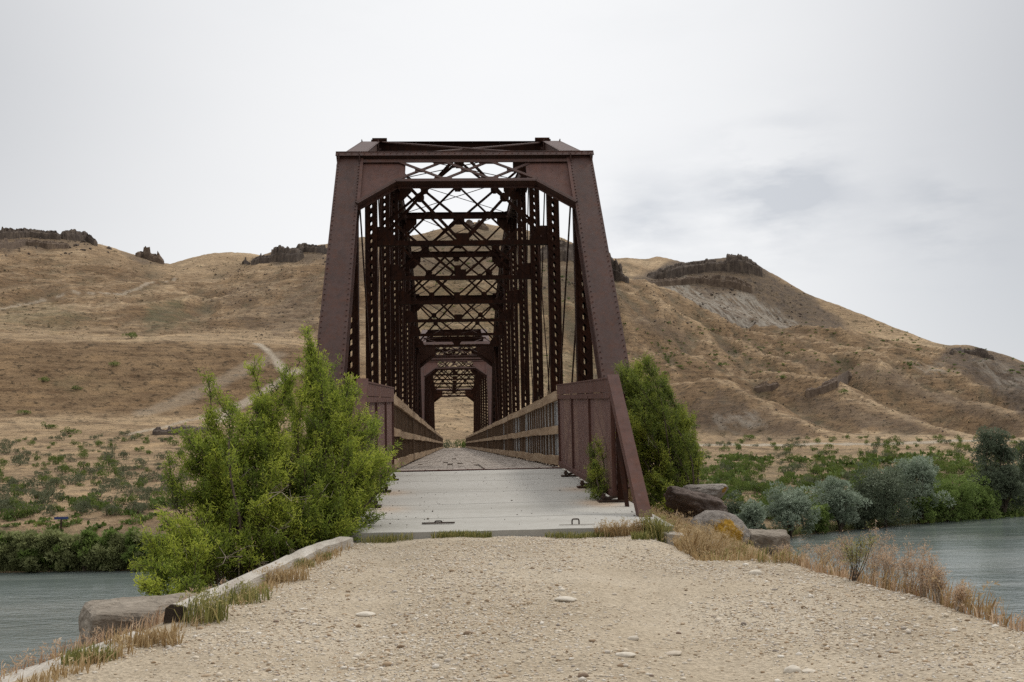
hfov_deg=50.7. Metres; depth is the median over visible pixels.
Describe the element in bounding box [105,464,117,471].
green shrub
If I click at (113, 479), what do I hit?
sagebrush
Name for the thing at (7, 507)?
sagebrush
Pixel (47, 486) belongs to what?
sagebrush
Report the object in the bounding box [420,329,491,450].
truss span
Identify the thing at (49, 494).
sagebrush
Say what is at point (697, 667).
gravel bank
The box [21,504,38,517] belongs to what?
green shrub
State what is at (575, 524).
slab handle
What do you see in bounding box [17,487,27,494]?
sagebrush
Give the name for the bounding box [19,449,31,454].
sagebrush
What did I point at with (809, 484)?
green shrub
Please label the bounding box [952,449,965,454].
sagebrush
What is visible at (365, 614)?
cobble
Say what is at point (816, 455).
green shrub
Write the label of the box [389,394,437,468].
timber railing
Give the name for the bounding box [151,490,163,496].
green shrub
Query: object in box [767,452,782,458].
sagebrush
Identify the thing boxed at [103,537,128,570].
willow shrub
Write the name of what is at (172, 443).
green shrub
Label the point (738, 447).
green shrub
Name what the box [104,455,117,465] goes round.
green shrub
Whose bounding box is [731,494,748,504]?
green shrub
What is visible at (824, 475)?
green shrub
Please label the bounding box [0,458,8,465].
green shrub
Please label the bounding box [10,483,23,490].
green shrub
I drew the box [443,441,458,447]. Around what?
sagebrush
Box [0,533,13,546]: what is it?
willow shrub
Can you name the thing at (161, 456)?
sagebrush
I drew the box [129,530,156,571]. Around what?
willow shrub
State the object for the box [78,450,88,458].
green shrub
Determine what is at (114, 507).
sagebrush
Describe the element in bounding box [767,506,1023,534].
reeds
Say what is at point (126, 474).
sagebrush
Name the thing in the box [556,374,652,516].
wing screen
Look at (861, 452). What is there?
green shrub
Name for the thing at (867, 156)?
sky
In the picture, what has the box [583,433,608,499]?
young bush
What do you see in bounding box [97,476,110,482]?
sagebrush
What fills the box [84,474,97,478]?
sagebrush
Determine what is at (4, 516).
green shrub
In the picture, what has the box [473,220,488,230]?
rock outcrop
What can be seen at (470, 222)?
rock outcrop
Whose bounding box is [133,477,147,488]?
green shrub
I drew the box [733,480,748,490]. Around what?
green shrub
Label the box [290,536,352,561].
kerb timber
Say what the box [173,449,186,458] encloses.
green shrub
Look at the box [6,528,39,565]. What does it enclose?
willow shrub
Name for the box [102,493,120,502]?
sagebrush
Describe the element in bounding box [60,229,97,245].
rock outcrop
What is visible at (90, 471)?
sagebrush
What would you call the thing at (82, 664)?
kerb grass
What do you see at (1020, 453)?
olive tree
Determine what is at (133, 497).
green shrub
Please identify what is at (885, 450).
green shrub
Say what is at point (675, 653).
cobble
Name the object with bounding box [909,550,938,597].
dry weed
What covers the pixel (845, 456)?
green shrub
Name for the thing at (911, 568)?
dry weed
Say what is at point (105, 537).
willow shrub
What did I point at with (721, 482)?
green shrub
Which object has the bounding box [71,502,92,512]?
sagebrush
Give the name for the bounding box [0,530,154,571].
reeds
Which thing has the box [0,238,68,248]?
rock outcrop
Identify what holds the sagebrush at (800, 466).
on the hills
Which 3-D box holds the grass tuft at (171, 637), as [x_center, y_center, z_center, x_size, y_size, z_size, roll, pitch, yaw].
[-1.849,1.483,5.441,0.398,0.118,0.257,-2,-6,14]
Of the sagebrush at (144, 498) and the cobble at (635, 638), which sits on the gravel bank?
the cobble at (635, 638)
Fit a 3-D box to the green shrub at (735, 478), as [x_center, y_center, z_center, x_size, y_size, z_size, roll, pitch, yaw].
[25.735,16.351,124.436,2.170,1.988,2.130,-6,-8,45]
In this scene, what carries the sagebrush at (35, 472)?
on the hills
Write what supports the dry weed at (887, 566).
on the gravel bank
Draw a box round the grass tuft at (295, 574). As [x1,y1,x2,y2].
[248,560,312,583]
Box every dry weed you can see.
[773,541,793,559]
[799,537,841,567]
[799,544,812,567]
[826,530,869,571]
[833,523,878,580]
[859,520,898,585]
[872,543,911,590]
[883,532,932,594]
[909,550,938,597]
[919,561,949,603]
[946,580,973,612]
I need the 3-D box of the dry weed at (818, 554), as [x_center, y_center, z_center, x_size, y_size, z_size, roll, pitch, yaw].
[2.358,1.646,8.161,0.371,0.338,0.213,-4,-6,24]
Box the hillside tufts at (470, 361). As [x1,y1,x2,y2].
[0,229,1023,531]
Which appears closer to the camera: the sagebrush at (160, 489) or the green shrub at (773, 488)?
the sagebrush at (160, 489)
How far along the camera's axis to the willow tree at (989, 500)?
114.92 m
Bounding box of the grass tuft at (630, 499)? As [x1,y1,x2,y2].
[628,488,650,501]
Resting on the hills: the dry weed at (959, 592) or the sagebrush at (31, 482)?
the sagebrush at (31, 482)
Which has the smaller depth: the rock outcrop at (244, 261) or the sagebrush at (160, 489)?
the sagebrush at (160, 489)
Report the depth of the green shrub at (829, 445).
221.03 m
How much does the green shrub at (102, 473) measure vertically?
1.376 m
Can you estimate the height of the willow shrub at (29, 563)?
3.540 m
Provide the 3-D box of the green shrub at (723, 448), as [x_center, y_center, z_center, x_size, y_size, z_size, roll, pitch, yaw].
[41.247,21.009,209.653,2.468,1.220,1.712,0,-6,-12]
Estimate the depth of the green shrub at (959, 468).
146.40 m
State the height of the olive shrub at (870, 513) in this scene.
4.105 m
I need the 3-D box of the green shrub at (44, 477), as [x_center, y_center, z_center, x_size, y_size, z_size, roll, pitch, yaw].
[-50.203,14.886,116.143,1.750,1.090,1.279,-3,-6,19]
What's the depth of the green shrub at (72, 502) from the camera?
95.81 m
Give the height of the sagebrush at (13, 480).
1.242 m
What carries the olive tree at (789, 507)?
on the hills
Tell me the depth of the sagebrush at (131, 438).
169.85 m
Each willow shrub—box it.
[0,531,14,566]
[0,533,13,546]
[5,530,30,569]
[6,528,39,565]
[17,533,50,563]
[18,528,59,571]
[37,529,59,569]
[42,532,75,569]
[52,530,83,571]
[71,529,99,570]
[79,540,116,571]
[85,543,98,569]
[98,528,122,570]
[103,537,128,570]
[109,529,140,558]
[120,525,153,562]
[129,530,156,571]
[134,535,163,562]
[149,533,170,560]
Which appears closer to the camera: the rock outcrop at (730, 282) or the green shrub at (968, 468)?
the green shrub at (968, 468)
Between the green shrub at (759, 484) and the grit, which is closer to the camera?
the grit
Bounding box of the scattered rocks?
[2,237,1001,521]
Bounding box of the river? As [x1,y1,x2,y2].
[0,516,1023,675]
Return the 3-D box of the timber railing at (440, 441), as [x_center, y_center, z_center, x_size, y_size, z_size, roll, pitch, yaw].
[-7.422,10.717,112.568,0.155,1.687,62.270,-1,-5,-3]
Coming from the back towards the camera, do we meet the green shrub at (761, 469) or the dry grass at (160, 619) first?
the green shrub at (761, 469)
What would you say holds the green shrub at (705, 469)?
on the hills
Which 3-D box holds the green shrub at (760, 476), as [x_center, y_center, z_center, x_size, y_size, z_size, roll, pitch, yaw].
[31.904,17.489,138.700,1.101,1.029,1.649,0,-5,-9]
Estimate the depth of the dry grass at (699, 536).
9.33 m
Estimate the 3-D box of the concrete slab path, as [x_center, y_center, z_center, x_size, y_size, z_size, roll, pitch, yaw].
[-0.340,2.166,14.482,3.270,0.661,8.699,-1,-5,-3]
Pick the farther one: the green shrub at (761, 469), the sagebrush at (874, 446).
the sagebrush at (874, 446)
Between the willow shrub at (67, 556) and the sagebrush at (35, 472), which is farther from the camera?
the sagebrush at (35, 472)
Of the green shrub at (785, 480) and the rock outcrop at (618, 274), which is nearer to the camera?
the green shrub at (785, 480)
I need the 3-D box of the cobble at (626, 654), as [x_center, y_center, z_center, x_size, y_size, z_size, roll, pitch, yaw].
[0.522,1.445,4.971,0.097,0.031,0.071,0,-9,11]
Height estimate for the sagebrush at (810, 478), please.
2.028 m
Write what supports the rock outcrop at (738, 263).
on the hills
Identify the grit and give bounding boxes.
[379,469,638,523]
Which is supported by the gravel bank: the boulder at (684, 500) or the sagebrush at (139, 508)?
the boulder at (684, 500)
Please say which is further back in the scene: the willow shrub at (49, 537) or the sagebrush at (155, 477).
the sagebrush at (155, 477)
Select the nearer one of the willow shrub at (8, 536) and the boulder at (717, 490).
the boulder at (717, 490)
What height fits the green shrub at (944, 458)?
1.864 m
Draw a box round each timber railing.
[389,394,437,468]
[437,433,443,450]
[465,432,476,449]
[476,391,561,465]
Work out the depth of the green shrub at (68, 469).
124.05 m
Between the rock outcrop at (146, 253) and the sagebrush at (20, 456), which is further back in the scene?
the rock outcrop at (146, 253)
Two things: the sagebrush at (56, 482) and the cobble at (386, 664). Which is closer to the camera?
the cobble at (386, 664)
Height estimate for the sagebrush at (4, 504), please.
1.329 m
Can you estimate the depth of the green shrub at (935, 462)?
154.53 m
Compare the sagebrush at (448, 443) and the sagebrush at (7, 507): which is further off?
the sagebrush at (448, 443)
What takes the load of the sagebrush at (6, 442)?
on the hills
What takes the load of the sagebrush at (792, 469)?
on the hills
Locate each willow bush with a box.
[806,501,834,533]
[909,492,937,520]
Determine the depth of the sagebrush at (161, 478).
114.85 m
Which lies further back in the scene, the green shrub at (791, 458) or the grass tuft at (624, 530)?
the green shrub at (791, 458)
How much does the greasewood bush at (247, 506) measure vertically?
2.795 m
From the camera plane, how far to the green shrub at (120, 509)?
92.17 m
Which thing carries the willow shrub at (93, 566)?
on the hills
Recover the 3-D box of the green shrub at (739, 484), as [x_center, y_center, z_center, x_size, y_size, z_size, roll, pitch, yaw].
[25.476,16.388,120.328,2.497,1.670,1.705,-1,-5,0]
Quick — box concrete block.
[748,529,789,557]
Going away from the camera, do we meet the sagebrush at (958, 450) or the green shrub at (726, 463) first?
the green shrub at (726, 463)
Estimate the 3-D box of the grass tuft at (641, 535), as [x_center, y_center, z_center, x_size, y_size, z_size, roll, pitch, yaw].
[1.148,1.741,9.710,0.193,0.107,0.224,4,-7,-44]
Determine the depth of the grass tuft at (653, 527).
10.10 m
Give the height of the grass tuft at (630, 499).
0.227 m
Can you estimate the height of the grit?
0.348 m
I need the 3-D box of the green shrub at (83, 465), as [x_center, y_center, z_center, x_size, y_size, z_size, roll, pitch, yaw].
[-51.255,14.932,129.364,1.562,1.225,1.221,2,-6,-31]
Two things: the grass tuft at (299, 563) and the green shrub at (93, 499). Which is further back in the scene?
the green shrub at (93, 499)
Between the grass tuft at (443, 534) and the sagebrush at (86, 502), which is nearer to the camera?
the grass tuft at (443, 534)
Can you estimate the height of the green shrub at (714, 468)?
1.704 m
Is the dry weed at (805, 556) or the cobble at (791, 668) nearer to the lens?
the cobble at (791, 668)
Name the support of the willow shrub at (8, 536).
on the hills
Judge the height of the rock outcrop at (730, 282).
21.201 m
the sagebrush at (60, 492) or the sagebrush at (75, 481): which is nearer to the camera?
the sagebrush at (60, 492)
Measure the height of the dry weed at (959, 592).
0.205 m
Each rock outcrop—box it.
[0,226,60,239]
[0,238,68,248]
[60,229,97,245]
[135,246,163,263]
[152,425,206,434]
[242,257,250,264]
[251,245,303,264]
[296,243,326,253]
[466,220,473,227]
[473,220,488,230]
[541,240,573,261]
[609,253,628,282]
[647,254,762,279]
[647,274,752,292]
[754,381,778,392]
[805,370,851,397]
[949,347,993,359]
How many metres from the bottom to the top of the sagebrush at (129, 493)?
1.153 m
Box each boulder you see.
[78,593,198,648]
[663,486,727,516]
[682,484,728,497]
[688,510,749,544]
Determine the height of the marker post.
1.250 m
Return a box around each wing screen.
[350,378,398,507]
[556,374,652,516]
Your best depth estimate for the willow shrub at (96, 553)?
80.74 m
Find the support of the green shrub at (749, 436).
on the hills
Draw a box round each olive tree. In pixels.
[763,481,822,536]
[810,475,872,531]
[845,460,928,526]
[878,455,956,520]
[967,425,1021,511]
[978,462,1023,514]
[1012,441,1023,502]
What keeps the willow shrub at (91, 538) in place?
on the hills
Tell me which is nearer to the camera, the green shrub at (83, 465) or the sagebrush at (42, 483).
the sagebrush at (42, 483)
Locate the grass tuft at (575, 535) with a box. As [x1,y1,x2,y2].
[545,530,615,538]
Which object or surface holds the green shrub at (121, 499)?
on the hills
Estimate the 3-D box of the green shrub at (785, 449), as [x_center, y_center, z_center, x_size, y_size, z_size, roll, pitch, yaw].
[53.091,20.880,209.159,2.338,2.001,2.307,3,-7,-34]
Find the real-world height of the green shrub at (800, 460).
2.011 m
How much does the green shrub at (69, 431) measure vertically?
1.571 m
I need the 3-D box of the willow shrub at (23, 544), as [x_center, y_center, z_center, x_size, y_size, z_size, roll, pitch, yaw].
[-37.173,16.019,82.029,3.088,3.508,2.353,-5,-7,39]
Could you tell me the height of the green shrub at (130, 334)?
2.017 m
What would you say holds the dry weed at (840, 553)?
on the gravel bank
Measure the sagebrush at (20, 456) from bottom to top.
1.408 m
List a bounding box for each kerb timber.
[0,631,148,681]
[163,555,298,623]
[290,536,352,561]
[664,531,722,545]
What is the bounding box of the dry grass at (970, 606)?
[802,550,1023,627]
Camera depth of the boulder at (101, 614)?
6.82 m
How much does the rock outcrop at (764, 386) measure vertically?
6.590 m
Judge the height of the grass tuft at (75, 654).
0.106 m
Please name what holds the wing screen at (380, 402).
on the concrete slab path
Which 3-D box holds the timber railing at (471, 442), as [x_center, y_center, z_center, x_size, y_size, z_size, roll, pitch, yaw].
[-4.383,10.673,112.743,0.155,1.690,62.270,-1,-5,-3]
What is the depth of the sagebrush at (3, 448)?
150.55 m
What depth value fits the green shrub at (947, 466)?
147.21 m
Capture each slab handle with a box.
[422,520,454,523]
[565,518,585,524]
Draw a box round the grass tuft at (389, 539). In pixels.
[361,531,412,542]
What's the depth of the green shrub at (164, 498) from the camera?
96.24 m
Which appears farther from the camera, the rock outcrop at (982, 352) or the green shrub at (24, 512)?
the rock outcrop at (982, 352)
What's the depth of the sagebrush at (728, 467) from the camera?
146.63 m
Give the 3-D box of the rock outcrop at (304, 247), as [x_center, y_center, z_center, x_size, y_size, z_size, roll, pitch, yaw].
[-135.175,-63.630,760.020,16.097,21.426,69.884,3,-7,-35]
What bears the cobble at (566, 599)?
on the gravel bank
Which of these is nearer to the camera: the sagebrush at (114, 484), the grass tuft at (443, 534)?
the grass tuft at (443, 534)
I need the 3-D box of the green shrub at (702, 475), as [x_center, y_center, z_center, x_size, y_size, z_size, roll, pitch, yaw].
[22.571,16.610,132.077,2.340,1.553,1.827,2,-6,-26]
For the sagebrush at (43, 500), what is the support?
on the hills
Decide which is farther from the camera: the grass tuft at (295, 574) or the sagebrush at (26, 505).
the sagebrush at (26, 505)
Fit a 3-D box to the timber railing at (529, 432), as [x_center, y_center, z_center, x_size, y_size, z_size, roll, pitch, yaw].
[-0.858,4.680,50.229,0.155,1.690,62.270,-1,-5,-3]
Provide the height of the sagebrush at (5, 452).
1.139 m
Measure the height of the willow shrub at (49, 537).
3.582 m
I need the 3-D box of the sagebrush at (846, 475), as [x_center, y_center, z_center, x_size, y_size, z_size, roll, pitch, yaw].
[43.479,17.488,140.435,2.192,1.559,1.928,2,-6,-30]
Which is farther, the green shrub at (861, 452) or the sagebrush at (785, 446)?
the sagebrush at (785, 446)
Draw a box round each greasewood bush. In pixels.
[127,321,403,596]
[611,350,706,517]
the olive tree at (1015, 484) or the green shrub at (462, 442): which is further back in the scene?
the green shrub at (462, 442)
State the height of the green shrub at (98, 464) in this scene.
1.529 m
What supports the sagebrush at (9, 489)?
on the hills
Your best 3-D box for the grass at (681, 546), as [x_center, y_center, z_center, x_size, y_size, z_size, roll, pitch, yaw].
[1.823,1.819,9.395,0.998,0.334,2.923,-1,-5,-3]
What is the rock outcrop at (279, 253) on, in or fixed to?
on the hills
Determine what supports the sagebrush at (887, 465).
on the hills
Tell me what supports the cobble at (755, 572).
on the gravel bank
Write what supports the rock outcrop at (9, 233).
on the hills
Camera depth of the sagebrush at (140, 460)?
135.94 m
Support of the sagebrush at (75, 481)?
on the hills
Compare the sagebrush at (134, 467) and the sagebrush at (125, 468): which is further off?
the sagebrush at (134, 467)
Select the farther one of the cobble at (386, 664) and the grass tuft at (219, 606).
the grass tuft at (219, 606)
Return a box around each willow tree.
[926,469,983,521]
[956,476,1001,519]
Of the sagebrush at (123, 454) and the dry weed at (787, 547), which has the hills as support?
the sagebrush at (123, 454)
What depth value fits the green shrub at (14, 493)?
102.01 m
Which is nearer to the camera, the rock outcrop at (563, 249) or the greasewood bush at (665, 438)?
the greasewood bush at (665, 438)
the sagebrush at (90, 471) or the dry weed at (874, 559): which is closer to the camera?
the dry weed at (874, 559)
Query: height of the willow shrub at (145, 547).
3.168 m
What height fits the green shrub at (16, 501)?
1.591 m
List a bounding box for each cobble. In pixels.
[356,611,375,616]
[382,662,392,666]
[555,596,576,601]
[578,673,588,677]
[615,652,635,657]
[627,635,638,640]
[666,651,681,655]
[748,569,761,574]
[783,665,801,672]
[802,669,814,672]
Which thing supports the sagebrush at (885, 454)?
on the hills
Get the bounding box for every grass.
[0,578,225,680]
[1,543,351,681]
[650,502,757,560]
[665,534,813,568]
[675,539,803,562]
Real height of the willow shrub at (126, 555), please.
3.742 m
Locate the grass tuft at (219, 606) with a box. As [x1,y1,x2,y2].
[158,584,242,624]
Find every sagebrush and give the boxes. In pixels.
[0,440,9,446]
[0,444,10,450]
[0,448,12,454]
[0,484,19,494]
[0,499,14,507]
[0,503,17,512]
[7,476,22,484]
[7,495,22,503]
[12,459,28,465]
[13,454,29,461]
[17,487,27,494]
[17,500,37,509]
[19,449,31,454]
[23,477,38,488]
[29,487,46,498]
[33,495,50,505]
[34,469,48,475]
[34,477,57,487]
[39,490,63,501]
[39,502,57,512]
[44,483,55,491]
[44,487,64,498]
[49,475,68,487]
[64,474,84,484]
[69,471,90,479]
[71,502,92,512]
[77,498,98,511]
[80,466,95,474]
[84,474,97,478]
[87,486,104,496]
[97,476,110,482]
[100,502,117,515]
[101,448,114,456]
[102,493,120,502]
[105,477,120,484]
[108,480,119,489]
[115,482,135,491]
[116,464,130,471]
[117,468,136,477]
[118,450,129,457]
[119,429,130,435]
[123,463,137,469]
[123,489,132,497]
[125,434,136,440]
[127,500,140,507]
[127,502,149,513]
[132,455,148,462]
[133,486,150,494]
[136,472,152,481]
[139,493,149,501]
[145,484,158,494]
[150,473,163,480]
[154,452,167,459]
[155,485,171,494]
[157,474,168,483]
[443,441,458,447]
[444,439,451,447]
[715,462,731,471]
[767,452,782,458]
[780,442,791,449]
[781,463,797,473]
[792,461,807,470]
[797,473,820,485]
[840,470,855,478]
[871,441,880,448]
[879,451,893,458]
[879,463,892,468]
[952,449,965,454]
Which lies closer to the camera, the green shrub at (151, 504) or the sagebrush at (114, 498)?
the green shrub at (151, 504)
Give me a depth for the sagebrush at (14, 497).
95.44 m
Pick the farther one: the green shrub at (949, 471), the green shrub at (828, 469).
the green shrub at (828, 469)
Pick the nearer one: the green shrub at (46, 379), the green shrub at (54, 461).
the green shrub at (54, 461)
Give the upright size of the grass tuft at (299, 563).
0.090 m
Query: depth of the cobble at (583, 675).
4.58 m
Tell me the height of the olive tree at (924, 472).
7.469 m
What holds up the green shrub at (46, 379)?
on the hills
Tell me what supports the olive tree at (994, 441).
on the hills
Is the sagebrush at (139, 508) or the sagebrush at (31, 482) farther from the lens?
the sagebrush at (31, 482)
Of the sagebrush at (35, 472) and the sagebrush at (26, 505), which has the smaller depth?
the sagebrush at (26, 505)
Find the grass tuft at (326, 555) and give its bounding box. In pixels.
[318,550,331,560]
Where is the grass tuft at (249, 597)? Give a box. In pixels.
[215,575,276,604]
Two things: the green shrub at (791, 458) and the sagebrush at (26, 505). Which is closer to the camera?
the sagebrush at (26, 505)
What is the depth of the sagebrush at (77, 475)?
118.01 m
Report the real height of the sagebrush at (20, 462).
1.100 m
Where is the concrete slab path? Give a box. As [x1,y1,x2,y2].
[329,469,673,542]
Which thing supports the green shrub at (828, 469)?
on the hills
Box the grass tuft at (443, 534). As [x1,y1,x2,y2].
[431,529,491,537]
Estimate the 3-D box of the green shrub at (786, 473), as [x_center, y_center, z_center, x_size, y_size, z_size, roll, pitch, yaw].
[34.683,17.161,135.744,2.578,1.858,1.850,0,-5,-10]
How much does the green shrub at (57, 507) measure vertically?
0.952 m
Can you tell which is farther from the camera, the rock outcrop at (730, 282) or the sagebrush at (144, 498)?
the rock outcrop at (730, 282)
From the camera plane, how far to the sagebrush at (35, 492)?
101.43 m
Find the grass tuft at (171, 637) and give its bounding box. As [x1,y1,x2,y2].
[102,624,186,647]
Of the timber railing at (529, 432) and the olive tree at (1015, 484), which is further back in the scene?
the olive tree at (1015, 484)
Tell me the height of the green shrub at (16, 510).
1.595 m
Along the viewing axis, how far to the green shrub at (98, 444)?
159.40 m
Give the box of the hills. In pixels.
[0,222,1023,572]
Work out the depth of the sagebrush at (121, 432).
178.16 m
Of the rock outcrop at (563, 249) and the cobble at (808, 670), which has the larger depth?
the rock outcrop at (563, 249)
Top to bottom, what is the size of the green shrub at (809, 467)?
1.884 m
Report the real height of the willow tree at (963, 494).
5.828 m
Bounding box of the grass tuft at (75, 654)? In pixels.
[60,641,121,665]
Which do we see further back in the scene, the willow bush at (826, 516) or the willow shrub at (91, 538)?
the willow bush at (826, 516)
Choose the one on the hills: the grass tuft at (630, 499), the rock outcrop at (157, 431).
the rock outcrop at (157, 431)
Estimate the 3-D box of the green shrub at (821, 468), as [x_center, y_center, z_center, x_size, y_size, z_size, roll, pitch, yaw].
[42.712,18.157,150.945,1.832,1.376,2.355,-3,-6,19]
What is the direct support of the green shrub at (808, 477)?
on the hills
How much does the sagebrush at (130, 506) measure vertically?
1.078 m
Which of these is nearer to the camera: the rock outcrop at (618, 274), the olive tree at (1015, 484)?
the olive tree at (1015, 484)
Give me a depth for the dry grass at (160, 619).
5.52 m
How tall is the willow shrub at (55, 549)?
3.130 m
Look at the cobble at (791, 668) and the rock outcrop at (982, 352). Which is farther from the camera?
the rock outcrop at (982, 352)
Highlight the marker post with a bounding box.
[54,517,67,529]
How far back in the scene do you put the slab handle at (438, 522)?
10.78 m
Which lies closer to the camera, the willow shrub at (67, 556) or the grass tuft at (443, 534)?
the grass tuft at (443, 534)
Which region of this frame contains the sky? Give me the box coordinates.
[0,0,1023,361]
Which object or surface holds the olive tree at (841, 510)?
on the hills
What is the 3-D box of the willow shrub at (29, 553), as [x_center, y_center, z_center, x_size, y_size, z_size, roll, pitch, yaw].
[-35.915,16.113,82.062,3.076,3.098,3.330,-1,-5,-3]
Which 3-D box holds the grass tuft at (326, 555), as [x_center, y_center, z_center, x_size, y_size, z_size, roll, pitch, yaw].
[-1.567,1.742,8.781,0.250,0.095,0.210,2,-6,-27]
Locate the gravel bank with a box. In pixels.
[13,513,1023,681]
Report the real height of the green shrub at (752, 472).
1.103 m
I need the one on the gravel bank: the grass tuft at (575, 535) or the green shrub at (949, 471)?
the grass tuft at (575, 535)
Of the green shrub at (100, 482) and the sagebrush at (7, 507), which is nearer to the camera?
the sagebrush at (7, 507)
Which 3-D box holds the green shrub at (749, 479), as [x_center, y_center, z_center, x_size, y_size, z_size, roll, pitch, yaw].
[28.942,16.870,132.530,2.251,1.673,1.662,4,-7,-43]
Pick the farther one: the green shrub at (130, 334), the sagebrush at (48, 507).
the green shrub at (130, 334)
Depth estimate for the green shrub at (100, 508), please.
94.30 m
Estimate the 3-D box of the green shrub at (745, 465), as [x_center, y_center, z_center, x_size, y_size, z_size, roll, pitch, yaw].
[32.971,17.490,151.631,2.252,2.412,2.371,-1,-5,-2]
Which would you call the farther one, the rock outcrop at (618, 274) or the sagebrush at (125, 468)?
the rock outcrop at (618, 274)
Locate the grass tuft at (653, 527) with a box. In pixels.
[621,508,685,542]
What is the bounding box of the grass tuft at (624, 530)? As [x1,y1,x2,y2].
[591,516,650,536]
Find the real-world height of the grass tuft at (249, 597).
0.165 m
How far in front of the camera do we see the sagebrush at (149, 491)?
104.58 m
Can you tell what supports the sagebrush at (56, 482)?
on the hills
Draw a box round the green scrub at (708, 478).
[0,248,1023,532]
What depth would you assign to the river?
73.02 m
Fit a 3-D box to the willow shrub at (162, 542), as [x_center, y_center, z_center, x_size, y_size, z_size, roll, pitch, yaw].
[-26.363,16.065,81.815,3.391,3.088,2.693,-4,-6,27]
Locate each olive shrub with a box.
[723,489,748,516]
[735,498,766,529]
[850,493,882,528]
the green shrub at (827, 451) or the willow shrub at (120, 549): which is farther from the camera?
the green shrub at (827, 451)
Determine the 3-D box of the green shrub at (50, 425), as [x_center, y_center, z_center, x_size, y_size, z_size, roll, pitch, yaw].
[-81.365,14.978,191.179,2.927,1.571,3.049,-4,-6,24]
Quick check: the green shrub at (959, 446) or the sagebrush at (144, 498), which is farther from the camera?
the green shrub at (959, 446)
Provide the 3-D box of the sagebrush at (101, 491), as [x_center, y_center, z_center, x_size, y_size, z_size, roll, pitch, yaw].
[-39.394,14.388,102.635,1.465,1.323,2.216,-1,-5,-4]
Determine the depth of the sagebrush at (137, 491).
104.06 m
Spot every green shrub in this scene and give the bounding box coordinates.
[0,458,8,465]
[0,508,13,519]
[6,496,24,508]
[6,503,30,517]
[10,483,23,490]
[10,487,23,497]
[14,505,31,517]
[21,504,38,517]
[32,453,39,460]
[38,376,49,381]
[38,475,50,481]
[41,421,58,428]
[49,504,62,511]
[51,456,63,464]
[58,463,72,473]
[60,426,81,433]
[67,498,81,507]
[71,468,87,476]
[77,461,90,468]
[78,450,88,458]
[78,492,96,506]
[90,479,101,485]
[92,459,105,469]
[93,468,108,478]
[94,501,107,510]
[95,440,104,446]
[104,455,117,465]
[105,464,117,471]
[107,508,124,514]
[109,467,121,475]
[113,494,131,504]
[122,331,136,338]
[124,493,139,503]
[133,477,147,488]
[134,446,144,451]
[148,499,159,509]
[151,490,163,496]
[160,494,172,506]
[167,440,178,444]
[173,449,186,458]
[455,439,465,447]
[695,473,706,480]
[701,465,711,474]
[707,464,720,473]
[708,479,726,483]
[716,468,730,479]
[719,446,730,450]
[720,459,734,468]
[725,475,741,486]
[731,481,750,492]
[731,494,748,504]
[733,443,741,449]
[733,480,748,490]
[740,458,755,469]
[742,435,754,438]
[742,472,756,481]
[743,470,757,475]
[749,480,765,492]
[756,473,765,479]
[757,463,767,471]
[758,459,771,467]
[764,481,782,496]
[778,471,796,480]
[782,477,790,484]
[783,444,792,451]
[784,454,797,461]
[793,454,810,462]
[798,474,818,481]
[800,478,814,486]
[807,463,821,473]
[812,451,822,459]
[813,466,823,473]
[818,469,833,479]
[822,463,833,473]
[823,448,833,454]
[824,443,833,448]
[834,463,846,469]
[839,455,851,460]
[858,448,867,455]
[881,447,894,453]
[929,459,945,466]
[938,453,950,461]
[939,462,951,471]
[946,467,958,473]
[950,461,964,472]
[954,444,967,449]
[963,463,981,474]
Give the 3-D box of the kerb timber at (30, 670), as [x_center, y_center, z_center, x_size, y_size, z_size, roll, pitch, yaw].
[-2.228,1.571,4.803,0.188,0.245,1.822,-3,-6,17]
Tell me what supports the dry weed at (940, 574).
on the gravel bank
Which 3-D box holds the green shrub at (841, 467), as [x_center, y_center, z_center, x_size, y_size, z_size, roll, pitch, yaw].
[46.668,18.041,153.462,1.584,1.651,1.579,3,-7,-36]
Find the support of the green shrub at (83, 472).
on the hills
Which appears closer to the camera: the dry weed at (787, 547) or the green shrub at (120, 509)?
the dry weed at (787, 547)
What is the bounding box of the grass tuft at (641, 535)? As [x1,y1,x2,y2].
[630,530,652,539]
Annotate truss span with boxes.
[307,137,635,502]
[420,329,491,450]
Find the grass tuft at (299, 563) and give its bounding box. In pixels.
[294,557,314,568]
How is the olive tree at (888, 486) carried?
on the hills
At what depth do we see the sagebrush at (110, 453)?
142.42 m
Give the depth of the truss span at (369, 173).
33.09 m
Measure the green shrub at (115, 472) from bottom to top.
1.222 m
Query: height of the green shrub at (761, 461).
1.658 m
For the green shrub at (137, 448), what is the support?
on the hills
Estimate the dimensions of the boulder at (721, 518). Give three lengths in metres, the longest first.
0.668 x 0.620 x 0.551 m
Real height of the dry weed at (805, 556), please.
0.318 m

